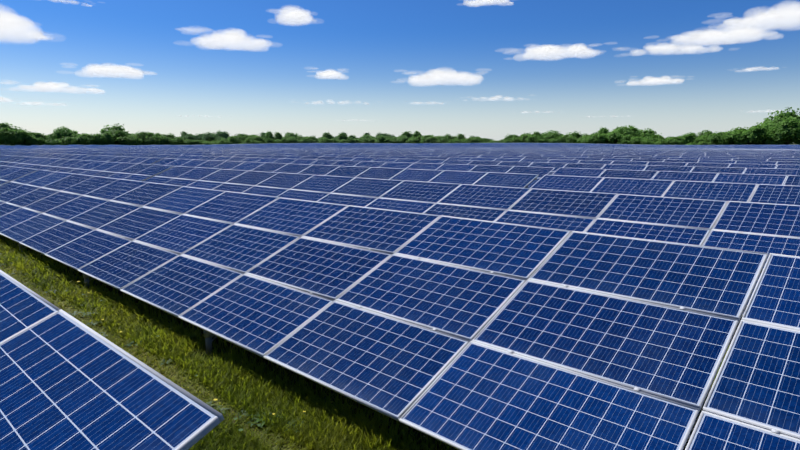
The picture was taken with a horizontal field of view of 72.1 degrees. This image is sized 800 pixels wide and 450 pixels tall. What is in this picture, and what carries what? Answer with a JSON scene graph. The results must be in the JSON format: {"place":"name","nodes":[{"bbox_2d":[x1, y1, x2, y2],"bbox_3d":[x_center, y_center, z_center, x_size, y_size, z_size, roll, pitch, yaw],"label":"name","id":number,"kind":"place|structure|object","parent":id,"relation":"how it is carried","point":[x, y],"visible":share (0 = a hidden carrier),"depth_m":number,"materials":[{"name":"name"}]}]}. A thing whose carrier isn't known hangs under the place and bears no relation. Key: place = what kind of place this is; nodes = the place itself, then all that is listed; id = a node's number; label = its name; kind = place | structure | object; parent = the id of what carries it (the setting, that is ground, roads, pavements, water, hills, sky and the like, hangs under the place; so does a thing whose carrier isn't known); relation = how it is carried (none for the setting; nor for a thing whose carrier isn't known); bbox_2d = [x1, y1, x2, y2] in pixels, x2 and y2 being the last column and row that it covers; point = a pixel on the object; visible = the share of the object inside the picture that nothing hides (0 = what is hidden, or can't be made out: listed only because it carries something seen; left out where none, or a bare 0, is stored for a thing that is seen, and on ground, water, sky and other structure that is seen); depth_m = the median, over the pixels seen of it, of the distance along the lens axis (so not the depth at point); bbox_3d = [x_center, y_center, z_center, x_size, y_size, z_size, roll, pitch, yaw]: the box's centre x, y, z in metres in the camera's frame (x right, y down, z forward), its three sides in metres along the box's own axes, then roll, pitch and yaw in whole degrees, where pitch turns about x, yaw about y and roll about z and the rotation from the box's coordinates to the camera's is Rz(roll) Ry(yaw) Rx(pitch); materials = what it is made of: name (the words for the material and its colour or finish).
{"place":"outdoors","nodes":[
{"label":"outdoors","id":0,"kind":"place"},
{"bbox_2d":[0,8,53,44],"bbox_3d":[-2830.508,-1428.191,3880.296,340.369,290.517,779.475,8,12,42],"label":"cloud","id":1,"kind":"structure","parent":0,"point":[7,22],"depth_m":3894.77,"materials":[{"name":"white"}]},
{"bbox_2d":[22,30,55,39],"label":"cloud","id":2,"kind":"structure","parent":0,"point":[43,36],"depth_m":4003.33,"materials":[{"name":"white"}]},
{"bbox_2d":[18,102,63,105],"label":"cloud","id":3,"kind":"structure","parent":0,"point":[43,102],"depth_m":4115.74,"materials":[{"name":"white"}]},
{"bbox_2d":[4,80,104,93],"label":"cloud","id":4,"kind":"structure","parent":0,"point":[48,86],"depth_m":4103.51,"materials":[{"name":"white"}]},
{"bbox_2d":[65,64,154,78],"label":"cloud","id":5,"kind":"structure","parent":0,"point":[105,71],"depth_m":4265.82,"materials":[{"name":"white"}]},
{"bbox_2d":[179,26,272,50],"bbox_3d":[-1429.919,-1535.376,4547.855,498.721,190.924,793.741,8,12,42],"label":"cloud","id":6,"kind":"structure","parent":0,"point":[228,39],"depth_m":4491.56,"materials":[{"name":"white"}]},
{"bbox_2d":[270,6,314,25],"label":"cloud","id":7,"kind":"structure","parent":0,"point":[297,16],"depth_m":4556.11,"materials":[{"name":"white"}]},
{"bbox_2d":[313,70,346,78],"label":"cloud","id":8,"kind":"structure","parent":0,"point":[328,74],"depth_m":4758.53,"materials":[{"name":"white"}]},
{"bbox_2d":[0,144,797,449],"bbox_3d":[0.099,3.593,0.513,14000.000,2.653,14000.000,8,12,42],"label":"ground","id":9,"kind":"structure","parent":0,"point":[177,370],"depth_m":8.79,"materials":[{"name":"green plant"}]},
{"bbox_2d":[0,123,12,128],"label":"tree","id":10,"kind":"object","parent":9,"relation":"on","point":[3,125],"visible":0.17,"depth_m":332.54,"materials":[{"name":"green plant"}]},
{"bbox_2d":[0,128,18,145],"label":"tree","id":11,"kind":"object","parent":9,"relation":"on","point":[7,135],"visible":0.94,"depth_m":322.99,"materials":[{"name":"green plant"}]},
{"bbox_2d":[12,128,38,144],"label":"tree","id":12,"kind":"object","parent":9,"relation":"on","point":[20,137],"visible":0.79,"depth_m":329.32,"materials":[{"name":"green plant"}]},
{"bbox_2d":[24,136,43,145],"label":"tree","id":13,"kind":"object","parent":9,"relation":"on","point":[34,141],"visible":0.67,"depth_m":335.56,"materials":[{"name":"green plant"}]},
{"bbox_2d":[24,131,44,144],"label":"tree","id":14,"kind":"object","parent":9,"relation":"on","point":[35,135],"visible":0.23,"depth_m":341.61,"materials":[{"name":"green plant"}]},
{"bbox_2d":[38,133,54,144],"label":"tree","id":15,"kind":"object","parent":9,"relation":"on","point":[46,138],"visible":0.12,"depth_m":346.16,"materials":[{"name":"green plant"}]},
{"bbox_2d":[42,139,60,144],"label":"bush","id":16,"kind":"object","parent":9,"relation":"on","point":[53,142],"visible":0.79,"depth_m":343.81,"materials":[{"name":"green plant"}]},
{"bbox_2d":[46,132,61,139],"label":"tree","id":17,"kind":"object","parent":9,"relation":"on","point":[52,136],"visible":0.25,"depth_m":362.49,"materials":[{"name":"green plant"}]},
{"bbox_2d":[53,126,76,138],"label":"tree","id":18,"kind":"object","parent":9,"relation":"on","point":[59,131],"visible":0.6,"depth_m":366.13,"materials":[{"name":"green plant"}]},
{"bbox_2d":[60,136,80,144],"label":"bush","id":19,"kind":"object","parent":9,"relation":"on","point":[67,140],"visible":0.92,"depth_m":346.30,"materials":[{"name":"green plant"}]},
{"bbox_2d":[64,130,91,136],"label":"tree","id":20,"kind":"object","parent":9,"relation":"on","point":[74,134],"visible":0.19,"depth_m":369.21,"materials":[{"name":"green plant"}]},
{"bbox_2d":[74,133,96,144],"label":"tree","id":21,"kind":"object","parent":9,"relation":"on","point":[86,139],"visible":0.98,"depth_m":353.56,"materials":[{"name":"green plant"}]},
{"bbox_2d":[90,133,106,144],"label":"tree","id":22,"kind":"object","parent":9,"relation":"on","point":[101,139],"visible":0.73,"depth_m":362.56,"materials":[{"name":"green plant"}]},
{"bbox_2d":[103,132,114,144],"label":"tree","id":23,"kind":"object","parent":9,"relation":"on","point":[109,137],"visible":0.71,"depth_m":368.73,"materials":[{"name":"green plant"}]},
{"bbox_2d":[99,123,126,143],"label":"tree","id":24,"kind":"object","parent":9,"relation":"on","point":[114,127],"visible":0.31,"depth_m":387.82,"materials":[{"name":"green plant"}]},
{"bbox_2d":[109,129,131,144],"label":"tree","id":25,"kind":"object","parent":9,"relation":"on","point":[116,133],"visible":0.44,"depth_m":378.27,"materials":[{"name":"green plant"}]},
{"bbox_2d":[116,136,138,144],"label":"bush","id":26,"kind":"object","parent":9,"relation":"on","point":[123,140],"visible":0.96,"depth_m":374.98,"materials":[{"name":"green plant"}]},
{"bbox_2d":[127,135,143,144],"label":"tree","id":27,"kind":"object","parent":9,"relation":"on","point":[137,139],"visible":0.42,"depth_m":380.55,"materials":[{"name":"green plant"}]},
{"bbox_2d":[134,131,155,144],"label":"tree","id":28,"kind":"object","parent":9,"relation":"on","point":[144,135],"visible":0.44,"depth_m":387.31,"materials":[{"name":"green plant"}]},
{"bbox_2d":[144,136,161,144],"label":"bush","id":29,"kind":"object","parent":9,"relation":"on","point":[153,140],"visible":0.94,"depth_m":385.79,"materials":[{"name":"green plant"}]},
{"bbox_2d":[158,135,169,144],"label":"tree","id":30,"kind":"object","parent":9,"relation":"on","point":[164,139],"visible":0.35,"depth_m":393.78,"materials":[{"name":"green plant"}]},
{"bbox_2d":[161,133,175,138],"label":"tree","id":31,"kind":"object","parent":9,"relation":"on","point":[170,136],"visible":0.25,"depth_m":409.04,"materials":[{"name":"green plant"}]},
{"bbox_2d":[0,234,350,438],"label":"weedy grass","id":32,"kind":"structure","parent":9,"relation":"on","point":[210,402],"depth_m":8.45,"materials":[{"name":"green plant"}]},
{"bbox_2d":[166,136,186,144],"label":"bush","id":33,"kind":"object","parent":9,"relation":"on","point":[177,140],"visible":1,"depth_m":396.18,"materials":[{"name":"green plant"}]},
{"bbox_2d":[182,134,194,140],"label":"tree","id":34,"kind":"object","parent":9,"relation":"on","point":[190,136],"visible":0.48,"depth_m":679.78,"materials":[{"name":"green plant"}]},
{"bbox_2d":[183,139,193,144],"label":"tree","id":35,"kind":"object","parent":9,"relation":"on","point":[189,142],"visible":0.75,"depth_m":407.75,"materials":[{"name":"green plant"}]},
{"bbox_2d":[195,133,203,140],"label":"tree","id":36,"kind":"object","parent":9,"relation":"on","point":[199,136],"visible":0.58,"depth_m":709.17,"materials":[{"name":"green plant"}]},
{"bbox_2d":[202,132,218,140],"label":"tree","id":37,"kind":"object","parent":9,"relation":"on","point":[207,136],"visible":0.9,"depth_m":695.71,"materials":[{"name":"green plant"}]},
{"bbox_2d":[217,130,229,138],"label":"tree","id":38,"kind":"object","parent":9,"relation":"on","point":[223,134],"visible":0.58,"depth_m":736.59,"materials":[{"name":"green plant"}]},
{"bbox_2d":[217,139,231,143],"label":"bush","id":39,"kind":"object","parent":9,"relation":"on","point":[222,141],"visible":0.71,"depth_m":426.91,"materials":[{"name":"green plant"}]},
{"bbox_2d":[228,136,237,143],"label":"tree","id":40,"kind":"object","parent":9,"relation":"on","point":[232,140],"visible":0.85,"depth_m":433.48,"materials":[{"name":"green plant"}]},
{"bbox_2d":[232,135,243,143],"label":"tree","id":41,"kind":"object","parent":9,"relation":"on","point":[239,139],"visible":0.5,"depth_m":447.27,"materials":[{"name":"green plant"}]},
{"bbox_2d":[242,139,256,143],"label":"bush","id":42,"kind":"object","parent":9,"relation":"on","point":[247,141],"visible":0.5,"depth_m":445.84,"materials":[{"name":"green plant"}]},
{"bbox_2d":[253,136,265,141],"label":"tree","id":43,"kind":"object","parent":9,"relation":"on","point":[258,138],"visible":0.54,"depth_m":461.35,"materials":[{"name":"green plant"}]},
{"bbox_2d":[264,130,274,142],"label":"tree","id":44,"kind":"object","parent":9,"relation":"on","point":[267,135],"visible":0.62,"depth_m":469.34,"materials":[{"name":"green plant"}]},
{"bbox_2d":[273,132,282,139],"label":"tree","id":45,"kind":"object","parent":9,"relation":"on","point":[277,135],"visible":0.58,"depth_m":472.75,"materials":[{"name":"green plant"}]},
{"bbox_2d":[283,132,300,138],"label":"tree","id":46,"kind":"object","parent":9,"relation":"on","point":[294,135],"visible":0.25,"depth_m":497.79,"materials":[{"name":"green plant"}]},
{"bbox_2d":[287,137,298,142],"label":"tree","id":47,"kind":"object","parent":9,"relation":"on","point":[292,140],"visible":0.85,"depth_m":472.32,"materials":[{"name":"green plant"}]},
{"bbox_2d":[305,136,318,142],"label":"tree","id":48,"kind":"object","parent":9,"relation":"on","point":[312,139],"visible":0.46,"depth_m":490.83,"materials":[{"name":"green plant"}]},
{"bbox_2d":[322,132,332,138],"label":"tree","id":49,"kind":"object","parent":9,"relation":"on","point":[328,135],"visible":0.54,"depth_m":533.00,"materials":[{"name":"green plant"}]},
{"bbox_2d":[337,133,346,140],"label":"tree","id":50,"kind":"object","parent":9,"relation":"on","point":[342,136],"visible":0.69,"depth_m":529.07,"materials":[{"name":"green plant"}]},
{"bbox_2d":[341,137,354,142],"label":"tree","id":51,"kind":"object","parent":9,"relation":"on","point":[350,140],"visible":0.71,"depth_m":520.40,"materials":[{"name":"green plant"}]},
{"bbox_2d":[375,135,386,142],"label":"tree","id":52,"kind":"object","parent":9,"relation":"on","point":[381,138],"visible":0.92,"depth_m":504.55,"materials":[{"name":"green plant"}]},
{"bbox_2d":[18,160,762,441],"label":"support posts","id":53,"kind":"object","parent":9,"relation":"on","point":[208,336],"depth_m":9.46,"materials":[{"name":"grey metal"}]},
{"bbox_2d":[0,143,799,449],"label":"solar panels","id":54,"kind":"object","parent":53,"relation":"on","point":[66,383],"visible":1,"depth_m":8.42,"materials":[{"name":"blue glass"}]},
{"bbox_2d":[0,153,799,449],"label":"solar panel frames","id":55,"kind":"structure","parent":53,"relation":"on","point":[202,432],"depth_m":7.78,"materials":[{"name":"silver metal"}]},
{"bbox_2d":[398,136,408,142],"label":"tree","id":56,"kind":"object","parent":9,"relation":"on","point":[402,139],"visible":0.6,"depth_m":490.75,"materials":[{"name":"green plant"}]},
{"bbox_2d":[401,130,411,137],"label":"tree","id":57,"kind":"object","parent":9,"relation":"on","point":[407,134],"visible":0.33,"depth_m":518.83,"materials":[{"name":"green plant"}]},
{"bbox_2d":[411,131,421,138],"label":"tree","id":58,"kind":"object","parent":9,"relation":"on","point":[416,134],"visible":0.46,"depth_m":491.44,"materials":[{"name":"green plant"}]},
{"bbox_2d":[413,135,422,142],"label":"tree","id":59,"kind":"object","parent":9,"relation":"on","point":[418,139],"visible":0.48,"depth_m":478.49,"materials":[{"name":"green plant"}]},
{"bbox_2d":[425,136,439,142],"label":"tree","id":60,"kind":"object","parent":9,"relation":"on","point":[432,139],"visible":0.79,"depth_m":463.78,"materials":[{"name":"green plant"}]},
{"bbox_2d":[435,137,449,142],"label":"tree","id":61,"kind":"object","parent":9,"relation":"on","point":[443,140],"visible":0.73,"depth_m":457.02,"materials":[{"name":"green plant"}]},
{"bbox_2d":[438,134,453,139],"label":"tree","id":62,"kind":"object","parent":9,"relation":"on","point":[446,136],"visible":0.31,"depth_m":472.72,"materials":[{"name":"green plant"}]},
{"bbox_2d":[448,138,462,142],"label":"tree","id":63,"kind":"object","parent":9,"relation":"on","point":[455,140],"visible":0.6,"depth_m":446.19,"materials":[{"name":"green plant"}]},
{"bbox_2d":[466,137,478,142],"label":"tree","id":64,"kind":"object","parent":9,"relation":"on","point":[472,140],"visible":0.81,"depth_m":436.67,"materials":[{"name":"green plant"}]},
{"bbox_2d":[503,134,518,140],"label":"tree","id":65,"kind":"object","parent":9,"relation":"on","point":[509,137],"visible":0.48,"depth_m":423.52,"materials":[{"name":"green plant"}]},
{"bbox_2d":[511,137,521,142],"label":"tree","id":66,"kind":"object","parent":9,"relation":"on","point":[516,140],"visible":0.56,"depth_m":413.32,"materials":[{"name":"green plant"}]},
{"bbox_2d":[520,134,529,142],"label":"tree","id":67,"kind":"object","parent":9,"relation":"on","point":[523,138],"visible":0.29,"depth_m":408.89,"materials":[{"name":"green plant"}]},
{"bbox_2d":[525,135,543,142],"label":"tree","id":68,"kind":"object","parent":9,"relation":"on","point":[532,138],"visible":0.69,"depth_m":399.67,"materials":[{"name":"green plant"}]},
{"bbox_2d":[535,136,549,142],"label":"tree","id":69,"kind":"object","parent":9,"relation":"on","point":[543,140],"visible":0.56,"depth_m":395.47,"materials":[{"name":"green plant"}]},
{"bbox_2d":[543,130,562,138],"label":"tree","id":70,"kind":"object","parent":9,"relation":"on","point":[551,135],"visible":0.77,"depth_m":397.75,"materials":[{"name":"green plant"}]},
{"bbox_2d":[549,136,563,142],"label":"tree","id":71,"kind":"object","parent":9,"relation":"on","point":[553,140],"visible":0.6,"depth_m":386.76,"materials":[{"name":"green plant"}]},
{"bbox_2d":[557,134,577,142],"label":"tree","id":72,"kind":"object","parent":9,"relation":"on","point":[567,139],"visible":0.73,"depth_m":385.01,"materials":[{"name":"green plant"}]},
{"bbox_2d":[567,131,580,137],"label":"tree","id":73,"kind":"object","parent":9,"relation":"on","point":[573,134],"visible":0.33,"depth_m":394.83,"materials":[{"name":"green plant"}]},
{"bbox_2d":[575,136,597,143],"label":"tree","id":74,"kind":"object","parent":9,"relation":"on","point":[584,139],"visible":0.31,"depth_m":372.66,"materials":[{"name":"green plant"}]},
{"bbox_2d":[587,132,608,143],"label":"tree","id":75,"kind":"object","parent":9,"relation":"on","point":[602,138],"visible":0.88,"depth_m":368.15,"materials":[{"name":"green plant"}]},
{"bbox_2d":[597,126,608,133],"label":"tree","id":76,"kind":"object","parent":9,"relation":"on","point":[604,130],"visible":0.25,"depth_m":391.56,"materials":[{"name":"green plant"}]},
{"bbox_2d":[606,130,625,143],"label":"tree","id":77,"kind":"object","parent":9,"relation":"on","point":[615,136],"visible":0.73,"depth_m":362.69,"materials":[{"name":"green plant"}]},
{"bbox_2d":[617,133,633,143],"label":"tree","id":78,"kind":"object","parent":9,"relation":"on","point":[624,139],"visible":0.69,"depth_m":354.83,"materials":[{"name":"green plant"}]},
{"bbox_2d":[613,125,643,136],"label":"tree","id":79,"kind":"object","parent":9,"relation":"on","point":[626,130],"visible":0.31,"depth_m":365.79,"materials":[{"name":"green plant"}]},
{"bbox_2d":[628,136,643,143],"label":"tree","id":80,"kind":"object","parent":9,"relation":"on","point":[636,140],"visible":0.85,"depth_m":349.39,"materials":[{"name":"green plant"}]},
{"bbox_2d":[637,128,656,136],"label":"tree","id":81,"kind":"object","parent":9,"relation":"on","point":[647,132],"visible":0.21,"depth_m":369.96,"materials":[{"name":"green plant"}]},
{"bbox_2d":[640,139,653,144],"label":"tree","id":82,"kind":"object","parent":9,"relation":"on","point":[646,142],"visible":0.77,"depth_m":345.41,"materials":[{"name":"green plant"}]},
{"bbox_2d":[645,133,662,141],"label":"tree","id":83,"kind":"object","parent":9,"relation":"on","point":[655,136],"visible":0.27,"depth_m":356.17,"materials":[{"name":"green plant"}]},
{"bbox_2d":[652,140,668,144],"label":"tree","id":84,"kind":"object","parent":9,"relation":"on","point":[660,142],"visible":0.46,"depth_m":339.03,"materials":[{"name":"green plant"}]},
{"bbox_2d":[665,136,684,144],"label":"tree","id":85,"kind":"object","parent":9,"relation":"on","point":[677,140],"visible":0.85,"depth_m":336.69,"materials":[{"name":"green plant"}]},
{"bbox_2d":[680,133,698,144],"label":"tree","id":86,"kind":"object","parent":9,"relation":"on","point":[688,137],"visible":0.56,"depth_m":340.80,"materials":[{"name":"green plant"}]},
{"bbox_2d":[693,136,708,142],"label":"tree","id":87,"kind":"object","parent":9,"relation":"on","point":[700,138],"visible":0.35,"depth_m":336.02,"materials":[{"name":"green plant"}]},
{"bbox_2d":[697,141,711,144],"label":"tree","id":88,"kind":"object","parent":9,"relation":"on","point":[703,143],"visible":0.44,"depth_m":325.41,"materials":[{"name":"green plant"}]},
{"bbox_2d":[697,130,716,137],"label":"tree","id":89,"kind":"object","parent":9,"relation":"on","point":[707,133],"visible":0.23,"depth_m":340.78,"materials":[{"name":"green plant"}]},
{"bbox_2d":[708,131,730,144],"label":"tree","id":90,"kind":"object","parent":9,"relation":"on","point":[717,138],"visible":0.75,"depth_m":320.76,"materials":[{"name":"green plant"}]},
{"bbox_2d":[721,130,751,144],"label":"tree","id":91,"kind":"object","parent":9,"relation":"on","point":[733,138],"visible":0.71,"depth_m":313.16,"materials":[{"name":"green plant"}]},
{"bbox_2d":[726,127,749,144],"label":"tree","id":92,"kind":"object","parent":9,"relation":"on","point":[737,129],"visible":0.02,"depth_m":323.24,"materials":[{"name":"green plant"}]},
{"bbox_2d":[737,124,769,144],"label":"tree","id":93,"kind":"object","parent":9,"relation":"on","point":[752,134],"visible":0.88,"depth_m":305.44,"materials":[{"name":"green plant"}]},
{"bbox_2d":[756,123,774,144],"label":"tree","id":94,"kind":"object","parent":9,"relation":"on","point":[762,124],"visible":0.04,"depth_m":309.13,"materials":[{"name":"green plant"}]},
{"bbox_2d":[758,131,791,144],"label":"tree","id":95,"kind":"object","parent":9,"relation":"on","point":[769,139],"visible":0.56,"depth_m":302.23,"materials":[{"name":"green plant"}]},
{"bbox_2d":[762,115,799,143],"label":"tree","id":96,"kind":"object","parent":9,"relation":"on","point":[766,126],"visible":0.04,"depth_m":306.84,"materials":[{"name":"green plant"}]},
{"bbox_2d":[763,107,799,125],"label":"tree","id":97,"kind":"object","parent":9,"relation":"on","point":[777,118],"visible":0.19,"depth_m":314.19,"materials":[{"name":"green plant"}]},
{"bbox_2d":[765,116,799,144],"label":"tree","id":98,"kind":"object","parent":9,"relation":"on","point":[783,129],"visible":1,"depth_m":293.79,"materials":[{"name":"green plant"}]},
{"bbox_2d":[0,0,799,140],"label":"sky","id":99,"kind":"structure","parent":0,"point":[248,92],"materials":[{"name":"blue"}]},
{"bbox_2d":[403,68,485,86],"bbox_3d":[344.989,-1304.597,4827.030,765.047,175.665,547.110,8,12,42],"label":"cloud","id":100,"kind":"structure","parent":0,"point":[459,79],"depth_m":4785.38,"materials":[{"name":"white"}]},
{"bbox_2d":[463,0,512,5],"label":"cloud","id":101,"kind":"structure","parent":0,"point":[475,3],"depth_m":4576.16,"materials":[{"name":"white"}]},
{"bbox_2d":[472,95,529,100],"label":"cloud","id":102,"kind":"structure","parent":0,"point":[492,98],"depth_m":4798.76,"materials":[{"name":"white"}]},
{"bbox_2d":[505,43,602,59],"bbox_3d":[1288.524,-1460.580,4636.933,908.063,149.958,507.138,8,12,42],"label":"cloud","id":103,"kind":"structure","parent":0,"point":[536,52],"depth_m":4581.74,"materials":[{"name":"white"}]},
{"bbox_2d":[622,76,683,85],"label":"cloud","id":104,"kind":"structure","parent":0,"point":[651,80],"depth_m":4394.00,"materials":[{"name":"white"}]},
{"bbox_2d":[619,38,733,55],"bbox_3d":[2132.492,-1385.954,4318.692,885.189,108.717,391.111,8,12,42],"label":"cloud","id":105,"kind":"structure","parent":0,"point":[655,48],"depth_m":4276.35,"materials":[{"name":"white"}]},
{"bbox_2d":[648,24,799,47],"bbox_3d":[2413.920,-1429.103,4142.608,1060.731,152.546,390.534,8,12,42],"label":"cloud","id":106,"kind":"structure","parent":0,"point":[735,35],"depth_m":4107.64,"materials":[{"name":"white"}]},
{"bbox_2d":[704,1,799,32],"bbox_3d":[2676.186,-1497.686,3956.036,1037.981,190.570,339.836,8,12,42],"label":"cloud","id":107,"kind":"structure","parent":0,"point":[790,16],"depth_m":3927.68,"materials":[{"name":"white"}]},
{"bbox_2d":[744,66,778,71],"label":"cloud","id":108,"kind":"structure","parent":0,"point":[748,69],"depth_m":4062.62,"materials":[{"name":"white"}]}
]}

